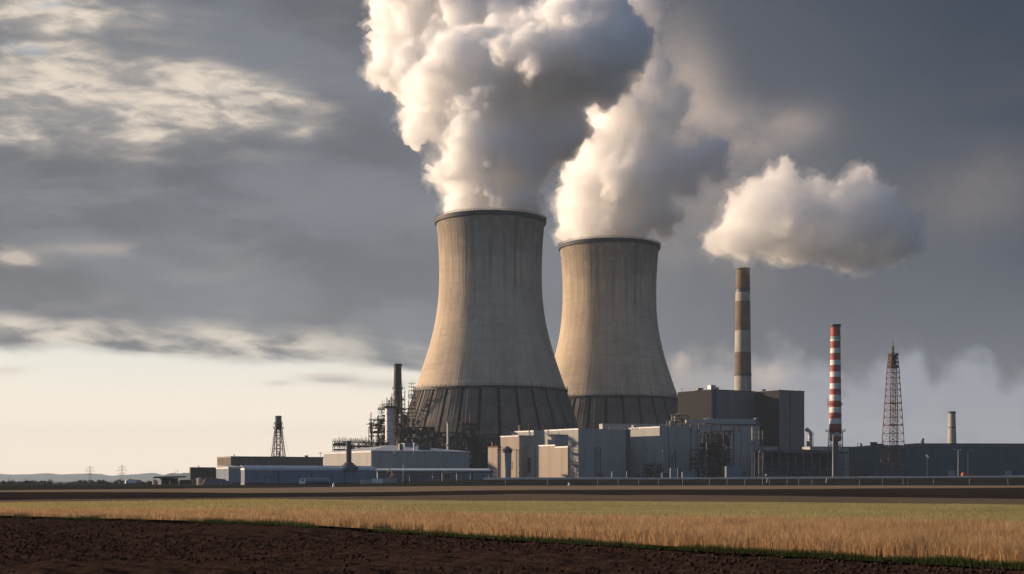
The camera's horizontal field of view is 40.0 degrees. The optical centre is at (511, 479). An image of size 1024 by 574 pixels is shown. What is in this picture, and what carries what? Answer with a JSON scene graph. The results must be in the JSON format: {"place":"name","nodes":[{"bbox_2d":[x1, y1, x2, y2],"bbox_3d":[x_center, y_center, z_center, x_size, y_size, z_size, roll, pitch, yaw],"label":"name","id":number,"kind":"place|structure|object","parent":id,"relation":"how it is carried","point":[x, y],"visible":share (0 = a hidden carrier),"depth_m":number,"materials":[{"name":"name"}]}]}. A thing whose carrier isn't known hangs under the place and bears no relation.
{"place":"outdoors","nodes":[
{"label":"outdoors","id":0,"kind":"place"},
{"bbox_2d":[0,473,163,480],"bbox_3d":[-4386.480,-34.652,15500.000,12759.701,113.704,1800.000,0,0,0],"label":"hills","id":1,"kind":"structure","parent":0,"point":[67,477],"depth_m":14912.11,"materials":[{"name":"grey"}]},
{"bbox_2d":[157,473,189,480],"bbox_3d":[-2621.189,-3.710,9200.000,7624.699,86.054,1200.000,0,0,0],"label":"hills","id":2,"kind":"structure","parent":0,"point":[187,475],"depth_m":8913.95,"materials":[{"name":"grey"}]},
{"bbox_2d":[0,516,1023,573],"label":"ploughed field","id":3,"kind":"structure","parent":0,"point":[514,559],"depth_m":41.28,"materials":[{"name":"soil"}]},
{"bbox_2d":[6,563,902,573],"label":"dry stalks","id":4,"kind":"object","parent":3,"relation":"on","point":[486,572],"visible":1,"depth_m":32.58,"materials":[{"name":"brown plant"}]},
{"bbox_2d":[11,514,1023,569],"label":"green grass fringe","id":5,"kind":"object","parent":3,"relation":"on","point":[932,560],"depth_m":45.40,"materials":[{"name":"plant"}]},
{"bbox_2d":[0,506,1023,564],"bbox_3d":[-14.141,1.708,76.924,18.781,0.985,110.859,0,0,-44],"label":"tall dry grass","id":6,"kind":"structure","parent":0,"point":[984,539],"depth_m":50.94,"materials":[{"name":"beige plant"}]},
{"bbox_2d":[0,477,1023,570],"bbox_3d":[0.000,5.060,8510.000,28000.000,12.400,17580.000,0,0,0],"label":"ground","id":7,"kind":"structure","parent":0,"point":[1013,481],"depth_m":569.18,"materials":[{"name":"brown soil"}]},
{"bbox_2d":[0,479,157,483],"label":"treeline","id":8,"kind":"object","parent":7,"relation":"on","point":[78,481],"visible":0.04,"depth_m":1158.27,"materials":[{"name":"green plant"}]},
{"bbox_2d":[0,481,178,483],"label":"treeline","id":9,"kind":"object","parent":7,"relation":"on","point":[72,483],"visible":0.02,"depth_m":872.72,"materials":[{"name":"green plant"}]},
{"bbox_2d":[125,479,133,484],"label":"box van","id":10,"kind":"object","parent":7,"relation":"on","point":[129,481],"visible":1,"depth_m":639.91,"materials":[{"name":"white paint"}]},
{"bbox_2d":[134,479,140,484],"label":"box van","id":11,"kind":"object","parent":7,"relation":"on","point":[137,482],"visible":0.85,"depth_m":659.86,"materials":[{"name":"white paint"}]},
{"bbox_2d":[158,478,176,483],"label":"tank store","id":12,"kind":"structure","parent":7,"relation":"on","point":[166,480],"depth_m":701.62,"materials":[{"name":"metal"}]},
{"bbox_2d":[153,476,185,483],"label":"shelter roof","id":13,"kind":"structure","parent":7,"relation":"on","point":[169,477],"depth_m":695.00,"materials":[{"name":"metal"}]},
{"bbox_2d":[179,480,191,484],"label":"container","id":14,"kind":"object","parent":7,"relation":"on","point":[185,482],"visible":1,"depth_m":610.40,"materials":[{"name":"metal"}]},
{"bbox_2d":[192,479,196,484],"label":"container","id":15,"kind":"object","parent":7,"relation":"on","point":[194,481],"visible":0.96,"depth_m":606.12,"materials":[{"name":"grey metal"}]},
{"bbox_2d":[196,477,203,484],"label":"storage tank","id":16,"kind":"object","parent":7,"relation":"on","point":[199,481],"visible":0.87,"depth_m":602.73,"materials":[{"name":"metal"}]},
{"bbox_2d":[189,466,215,480],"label":"storage hall","id":17,"kind":"structure","parent":7,"relation":"on","point":[201,472],"depth_m":803.46,"materials":[{"name":"grey metal"}]},
{"bbox_2d":[201,477,233,484],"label":"scrap heap","id":18,"kind":"object","parent":7,"relation":"on","point":[211,481],"visible":0.9,"depth_m":598.94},
{"bbox_2d":[215,465,242,484],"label":"annex","id":19,"kind":"object","parent":7,"relation":"on","point":[231,474],"visible":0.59,"depth_m":642.46,"materials":[{"name":"grey metal"}]},
{"bbox_2d":[217,453,323,466],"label":"brown warehouse","id":20,"kind":"structure","parent":7,"relation":"on","point":[305,460],"depth_m":782.79,"materials":[{"name":"metal"}]},
{"bbox_2d":[269,416,285,456],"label":"lattice tower","id":21,"kind":"structure","parent":7,"relation":"on","point":[278,424],"depth_m":903.67,"materials":[{"name":"metal"}]},
{"bbox_2d":[245,483,358,484],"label":"roadside brush","id":22,"kind":"object","parent":7,"relation":"on","point":[291,484],"visible":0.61,"depth_m":607.11,"materials":[{"name":"plant"}]},
{"bbox_2d":[240,465,375,484],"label":"hall","id":23,"kind":"structure","parent":7,"relation":"on","point":[268,474],"depth_m":641.02,"materials":[{"name":"white paint"}]},
{"bbox_2d":[264,477,271,484],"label":"door","id":24,"kind":"structure","parent":23,"relation":"in","point":[268,480],"depth_m":633.34,"materials":[{"name":"grey metal"}]},
{"bbox_2d":[323,476,331,482],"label":"door","id":25,"kind":"structure","parent":23,"relation":"in","point":[330,477],"depth_m":648.12,"materials":[{"name":"grey metal"}]},
{"bbox_2d":[340,441,357,469],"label":"exhaust duct","id":26,"kind":"object","parent":23,"relation":"on","point":[348,464],"visible":1,"depth_m":653.78,"materials":[{"name":"metal"}]},
{"bbox_2d":[333,438,369,450],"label":"pipe bridge","id":27,"kind":"structure","parent":7,"relation":"on","point":[339,443],"depth_m":802.40,"materials":[{"name":"grey metal"}]},
{"bbox_2d":[348,437,388,448],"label":"pipe rack","id":28,"kind":"object","parent":7,"relation":"on","point":[379,443],"visible":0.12,"depth_m":829.94,"materials":[{"name":"grey metal"}]},
{"bbox_2d":[366,415,384,445],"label":"scaffold tower","id":29,"kind":"structure","parent":7,"relation":"on","point":[378,425],"depth_m":883.45,"materials":[{"name":"grey metal"}]},
{"bbox_2d":[372,478,382,482],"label":"container","id":30,"kind":"object","parent":7,"relation":"on","point":[377,480],"visible":0.95,"depth_m":598.12,"materials":[{"name":"metal"}]},
{"bbox_2d":[377,404,385,445],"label":"scaffold tower","id":31,"kind":"structure","parent":7,"relation":"on","point":[380,408],"depth_m":901.17,"materials":[{"name":"grey metal"}]},
{"bbox_2d":[382,397,396,444],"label":"silver column","id":32,"kind":"structure","parent":7,"relation":"on","point":[389,421],"depth_m":855.88,"materials":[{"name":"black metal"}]},
{"bbox_2d":[383,478,396,482],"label":"container","id":33,"kind":"object","parent":7,"relation":"on","point":[389,480],"visible":1,"depth_m":598.18,"materials":[{"name":"metal"}]},
{"bbox_2d":[323,445,469,477],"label":"pale warehouse","id":34,"kind":"structure","parent":7,"relation":"on","point":[380,457],"depth_m":715.92,"materials":[{"name":"grey metal"}]},
{"bbox_2d":[398,444,402,449],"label":"roof housing","id":35,"kind":"object","parent":34,"relation":"on","point":[400,446],"visible":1,"depth_m":711.49,"materials":[{"name":"grey metal"}]},
{"bbox_2d":[401,443,412,446],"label":"roof cabinet","id":36,"kind":"object","parent":34,"relation":"on","point":[407,444],"visible":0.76,"depth_m":732.92,"materials":[{"name":"grey metal"}]},
{"bbox_2d":[415,444,431,449],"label":"roof cooler","id":37,"kind":"object","parent":34,"relation":"on","point":[423,447],"visible":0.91,"depth_m":720.69,"materials":[{"name":"metal"}]},
{"bbox_2d":[392,364,402,443],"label":"dark stack","id":38,"kind":"object","parent":7,"relation":"on","point":[396,398],"visible":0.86,"depth_m":922.47,"materials":[{"name":"black metal"}]},
{"bbox_2d":[401,387,405,412],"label":"stack scaffold","id":39,"kind":"object","parent":38,"relation":"attached to","point":[404,399],"visible":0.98,"depth_m":919.98,"materials":[{"name":"grey metal"}]},
{"bbox_2d":[394,406,408,444],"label":"column scaffold","id":40,"kind":"object","parent":7,"relation":"on","point":[402,419],"depth_m":907.01,"materials":[{"name":"grey metal"}]},
{"bbox_2d":[402,423,435,447],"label":"process frame","id":41,"kind":"object","parent":7,"relation":"on","point":[427,432],"visible":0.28,"depth_m":907.45,"materials":[{"name":"grey metal"}]},
{"bbox_2d":[375,468,489,481],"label":"canopy","id":42,"kind":"object","parent":7,"relation":"on","point":[430,469],"visible":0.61,"depth_m":663.66,"materials":[{"name":"metal"}]},
{"bbox_2d":[376,471,492,482],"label":"canopy hall","id":43,"kind":"structure","parent":7,"relation":"on","point":[417,476],"depth_m":671.41,"materials":[{"name":"metal"}]},
{"bbox_2d":[423,474,440,481],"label":"door","id":44,"kind":"structure","parent":43,"relation":"in","point":[426,477],"depth_m":671.48,"materials":[{"name":"grey metal"}]},
{"bbox_2d":[441,474,463,480],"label":"door","id":45,"kind":"structure","parent":43,"relation":"in","point":[452,476],"depth_m":672.95,"materials":[{"name":"grey metal"}]},
{"bbox_2d":[432,407,463,450],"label":"process frame","id":46,"kind":"object","parent":7,"relation":"on","point":[439,435],"visible":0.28,"depth_m":915.93,"materials":[{"name":"grey metal"}]},
{"bbox_2d":[446,422,450,449],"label":"white flue","id":47,"kind":"object","parent":7,"relation":"on","point":[448,444],"visible":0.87,"depth_m":789.43,"materials":[{"name":"silver metal"}]},
{"bbox_2d":[442,472,456,480],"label":"portal gantry","id":48,"kind":"object","parent":7,"relation":"on","point":[446,476],"visible":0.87,"depth_m":611.36,"materials":[{"name":"metal"}]},
{"bbox_2d":[459,413,478,467],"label":"process frame","id":49,"kind":"object","parent":7,"relation":"on","point":[473,429],"visible":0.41,"depth_m":925.97,"materials":[{"name":"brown metal"}]},
{"bbox_2d":[472,434,499,468],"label":"process frame","id":50,"kind":"object","parent":7,"relation":"on","point":[482,458],"visible":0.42,"depth_m":907.91,"materials":[{"name":"black metal"}]},
{"bbox_2d":[405,206,578,467],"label":"cooling tower","id":51,"kind":"structure","parent":7,"relation":"on","point":[490,365],"depth_m":992.52,"materials":[{"name":"concrete"}]},
{"bbox_2d":[408,383,415,426],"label":"tower scaffold","id":52,"kind":"object","parent":51,"relation":"attached to","point":[411,420],"visible":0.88,"depth_m":990.69,"materials":[{"name":"grey metal"}]},
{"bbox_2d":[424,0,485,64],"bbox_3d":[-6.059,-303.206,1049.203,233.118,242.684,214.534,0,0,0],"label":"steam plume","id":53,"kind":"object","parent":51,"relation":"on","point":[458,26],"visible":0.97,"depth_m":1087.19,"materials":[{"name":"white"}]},
{"bbox_2d":[488,442,500,477],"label":"tank house","id":54,"kind":"structure","parent":7,"relation":"on","point":[493,451],"depth_m":802.87,"materials":[{"name":"concrete"}]},
{"bbox_2d":[497,446,519,477],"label":"silo","id":55,"kind":"object","parent":7,"relation":"on","point":[507,452],"visible":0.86,"depth_m":783.66,"materials":[{"name":"metal"}]},
{"bbox_2d":[0,485,1023,492],"bbox_3d":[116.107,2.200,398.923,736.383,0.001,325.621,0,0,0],"label":"tan verge","id":56,"kind":"structure","parent":7,"relation":"on","point":[340,489],"depth_m":360.46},
{"bbox_2d":[500,433,537,477],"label":"switch house","id":57,"kind":"structure","parent":7,"relation":"on","point":[517,442],"depth_m":836.19,"materials":[{"name":"concrete"}]},
{"bbox_2d":[525,445,560,476],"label":"pump house","id":58,"kind":"structure","parent":7,"relation":"on","point":[540,460],"depth_m":822.83,"materials":[{"name":"beige concrete"}]},
{"bbox_2d":[547,435,568,445],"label":"rooftop cabin","id":59,"kind":"object","parent":58,"relation":"on","point":[561,440],"visible":0.95,"depth_m":826.85,"materials":[{"name":"grey metal"}]},
{"bbox_2d":[555,446,569,477],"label":"filter house","id":60,"kind":"structure","parent":7,"relation":"on","point":[562,461],"depth_m":803.81,"materials":[{"name":"white paint"}]},
{"bbox_2d":[510,424,625,477],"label":"turbine hall","id":61,"kind":"structure","parent":7,"relation":"on","point":[583,443],"depth_m":873.22,"materials":[{"name":"metal"}]},
{"bbox_2d":[609,425,637,429],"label":"roof handrail","id":62,"kind":"object","parent":61,"relation":"attached to","point":[624,426],"visible":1,"depth_m":871.95,"materials":[{"name":"grey metal"}]},
{"bbox_2d":[599,424,676,429],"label":"roof gallery","id":63,"kind":"object","parent":61,"relation":"on","point":[604,426],"visible":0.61,"depth_m":917.78,"materials":[{"name":"grey metal"}]},
{"bbox_2d":[595,447,600,476],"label":"side frame","id":64,"kind":"object","parent":7,"relation":"on","point":[598,462],"visible":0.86,"depth_m":814.95,"materials":[{"name":"metal"}]},
{"bbox_2d":[611,471,617,477],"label":"container","id":65,"kind":"object","parent":7,"relation":"on","point":[614,473],"visible":0.62,"depth_m":640.11,"materials":[{"name":"metal"}]},
{"bbox_2d":[555,235,677,428],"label":"cooling tower","id":66,"kind":"structure","parent":7,"relation":"on","point":[611,361],"depth_m":1150.79,"materials":[{"name":"concrete"}]},
{"bbox_2d":[626,430,630,477],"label":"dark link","id":67,"kind":"object","parent":7,"relation":"on","point":[628,452],"visible":0.79,"depth_m":872.58,"materials":[{"name":"grey metal"}]},
{"bbox_2d":[642,449,663,477],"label":"pipework","id":68,"kind":"object","parent":7,"relation":"on","point":[648,471],"visible":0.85,"depth_m":800.78,"materials":[{"name":"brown metal"}]},
{"bbox_2d":[629,423,690,477],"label":"generator hall","id":69,"kind":"structure","parent":7,"relation":"on","point":[648,445],"depth_m":889.72,"materials":[{"name":"metal"}]},
{"bbox_2d":[663,413,688,426],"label":"roof pipework","id":70,"kind":"object","parent":69,"relation":"on","point":[678,418],"visible":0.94,"depth_m":906.12,"materials":[{"name":"metal"}]},
{"bbox_2d":[685,418,762,431],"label":"roof duct","id":71,"kind":"object","parent":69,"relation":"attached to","point":[739,422],"visible":0.96,"depth_m":896.27,"materials":[{"name":"metal"}]},
{"bbox_2d":[661,473,669,477],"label":"container","id":72,"kind":"object","parent":7,"relation":"on","point":[664,475],"visible":0.64,"depth_m":642.13,"materials":[{"name":"grey metal"}]},
{"bbox_2d":[668,450,675,472],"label":"wall frame","id":73,"kind":"object","parent":7,"relation":"on","point":[672,457],"visible":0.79,"depth_m":844.96,"materials":[{"name":"black metal"}]},
{"bbox_2d":[670,467,677,476],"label":"container","id":74,"kind":"object","parent":7,"relation":"on","point":[673,471],"visible":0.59,"depth_m":650.13,"materials":[{"name":"metal"}]},
{"bbox_2d":[677,468,681,476],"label":"container","id":75,"kind":"object","parent":7,"relation":"on","point":[679,471],"visible":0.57,"depth_m":655.10,"materials":[{"name":"metal"}]},
{"bbox_2d":[681,472,694,477],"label":"container","id":76,"kind":"object","parent":7,"relation":"on","point":[687,474],"visible":0.6,"depth_m":645.19,"materials":[{"name":"blue metal"}]},
{"bbox_2d":[689,448,704,477],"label":"conveyor frame","id":77,"kind":"object","parent":7,"relation":"on","point":[700,457],"visible":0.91,"depth_m":861.96,"materials":[{"name":"black metal"}]},
{"bbox_2d":[702,441,716,477],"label":"lighting column","id":78,"kind":"structure","parent":7,"relation":"on","point":[706,454],"depth_m":839.68,"materials":[{"name":"metal"}]},
{"bbox_2d":[699,427,730,477],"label":"boiler scaffold","id":79,"kind":"object","parent":7,"relation":"on","point":[713,459],"visible":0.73,"depth_m":870.50,"materials":[{"name":"grey metal"}]},
{"bbox_2d":[678,385,756,424],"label":"boiler house","id":80,"kind":"structure","parent":7,"relation":"on","point":[713,401],"depth_m":1072.95,"materials":[{"name":"metal"}]},
{"bbox_2d":[679,425,759,477],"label":"service hall","id":81,"kind":"structure","parent":7,"relation":"on","point":[741,445],"depth_m":941.91,"materials":[{"name":"grey metal"}]},
{"bbox_2d":[505,479,933,484],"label":"wire fence","id":82,"kind":"object","parent":7,"relation":"on","point":[798,481],"visible":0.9,"depth_m":566.78,"materials":[{"name":"metal"}]},
{"bbox_2d":[709,430,733,476],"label":"steel gantry","id":83,"kind":"object","parent":7,"relation":"on","point":[723,452],"visible":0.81,"depth_m":862.22,"materials":[{"name":"grey metal"}]},
{"bbox_2d":[725,466,741,476],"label":"container","id":84,"kind":"object","parent":7,"relation":"on","point":[733,471],"visible":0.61,"depth_m":660.74,"materials":[{"name":"metal"}]},
{"bbox_2d":[734,267,751,390],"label":"banded chimney","id":85,"kind":"object","parent":7,"relation":"on","point":[742,375],"visible":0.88,"depth_m":1273.92,"materials":[{"name":"concrete"}]},
{"bbox_2d":[483,475,1023,479],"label":"kerb wall","id":86,"kind":"structure","parent":7,"relation":"on","point":[823,477],"depth_m":588.43,"materials":[{"name":"concrete"}]},
{"bbox_2d":[751,426,762,476],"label":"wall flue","id":87,"kind":"object","parent":7,"relation":"on","point":[753,452],"depth_m":899.95,"materials":[{"name":"metal"}]},
{"bbox_2d":[760,446,777,449],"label":"grey annex","id":88,"kind":"object","parent":7,"relation":"on","point":[769,447],"visible":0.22,"depth_m":970.32,"materials":[{"name":"grey metal"}]},
{"bbox_2d":[754,388,804,449],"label":"bunker block","id":89,"kind":"structure","parent":7,"relation":"on","point":[779,413],"depth_m":1053.81,"materials":[{"name":"metal"}]},
{"bbox_2d":[751,449,847,476],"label":"open shed","id":90,"kind":"structure","parent":7,"relation":"on","point":[796,463],"depth_m":931.79,"materials":[{"name":"metal"}]},
{"bbox_2d":[802,446,848,476],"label":"back store","id":91,"kind":"structure","parent":7,"relation":"on","point":[846,462],"depth_m":1014.67,"materials":[{"name":"grey metal"}]},
{"bbox_2d":[832,435,833,476],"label":"lamp post","id":92,"kind":"object","parent":7,"relation":"on","point":[833,456],"visible":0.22,"depth_m":599.75,"materials":[{"name":"metal"}]},
{"bbox_2d":[825,324,845,476],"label":"striped chimney","id":93,"kind":"object","parent":7,"relation":"on","point":[835,421],"visible":0.94,"depth_m":996.70,"materials":[{"name":"red paint"}]},
{"bbox_2d":[880,346,906,475],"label":"lattice mast","id":94,"kind":"object","parent":7,"relation":"on","point":[892,362],"visible":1,"depth_m":864.01,"materials":[{"name":"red metal"}]},
{"bbox_2d":[849,438,1023,476],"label":"hall","id":95,"kind":"structure","parent":7,"relation":"on","point":[991,460],"depth_m":909.14,"materials":[{"name":"metal"}]},
{"bbox_2d":[947,470,954,475],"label":"door","id":96,"kind":"structure","parent":95,"relation":"in","point":[949,472],"depth_m":908.44,"materials":[{"name":"grey metal"}]},
{"bbox_2d":[905,443,1023,444],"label":"roof monitor","id":97,"kind":"object","parent":95,"relation":"on","point":[966,443],"visible":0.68,"depth_m":924.55,"materials":[{"name":"metal"}]},
{"bbox_2d":[1004,470,1012,475],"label":"door","id":98,"kind":"structure","parent":95,"relation":"in","point":[1006,472],"depth_m":911.10,"materials":[{"name":"grey metal"}]},
{"bbox_2d":[948,411,955,442],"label":"pale chimney","id":99,"kind":"object","parent":7,"relation":"on","point":[951,426],"visible":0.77,"depth_m":1296.98,"materials":[{"name":"beige concrete"}]},
{"bbox_2d":[954,449,961,475],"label":"lamp post","id":100,"kind":"object","parent":7,"relation":"on","point":[958,460],"visible":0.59,"depth_m":629.86,"materials":[{"name":"metal"}]},
{"bbox_2d":[961,472,973,475],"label":"box lorry","id":101,"kind":"object","parent":7,"relation":"on","point":[963,474],"visible":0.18,"depth_m":639.09,"materials":[{"name":"orange paint"}]},
{"bbox_2d":[0,488,1023,499],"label":"tilled field","id":102,"kind":"structure","parent":0,"point":[1006,493],"depth_m":229.86,"materials":[{"name":"soil"}]},
{"bbox_2d":[0,498,1023,524],"bbox_3d":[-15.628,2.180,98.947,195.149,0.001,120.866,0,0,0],"label":"meadow","id":103,"kind":"structure","parent":0,"point":[775,508],"depth_m":111.16,"materials":[{"name":"beige plant"}]},
{"bbox_2d":[0,494,1023,504],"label":"stubble field","id":104,"kind":"structure","parent":0,"point":[582,497],"depth_m":166.51,"materials":[{"name":"brown plant"}]},
{"bbox_2d":[0,0,1023,475],"label":"sky","id":105,"kind":"structure","parent":0,"point":[217,223],"materials":[{"name":"grey"}]},
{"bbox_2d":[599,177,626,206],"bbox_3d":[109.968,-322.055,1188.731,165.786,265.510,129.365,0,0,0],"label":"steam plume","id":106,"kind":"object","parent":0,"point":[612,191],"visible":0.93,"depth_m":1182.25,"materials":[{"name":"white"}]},
{"bbox_2d":[804,427,813,446],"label":"bent duct","id":107,"kind":"object","parent":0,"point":[810,439],"visible":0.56,"depth_m":1028.70,"materials":[{"name":"metal"}]},
{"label":"works road","id":108,"kind":"structure","parent":0,"visible":0},
{"bbox_2d":[299,477,328,484],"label":"tanker lorry","id":109,"kind":"object","parent":108,"relation":"on","point":[315,480],"visible":0.99,"depth_m":595.57,"materials":[{"name":"white paint"}]},
{"bbox_2d":[361,479,371,483],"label":"container","id":110,"kind":"object","parent":108,"relation":"on","point":[366,481],"visible":1,"depth_m":596.13,"materials":[{"name":"grey metal"}]}
]}

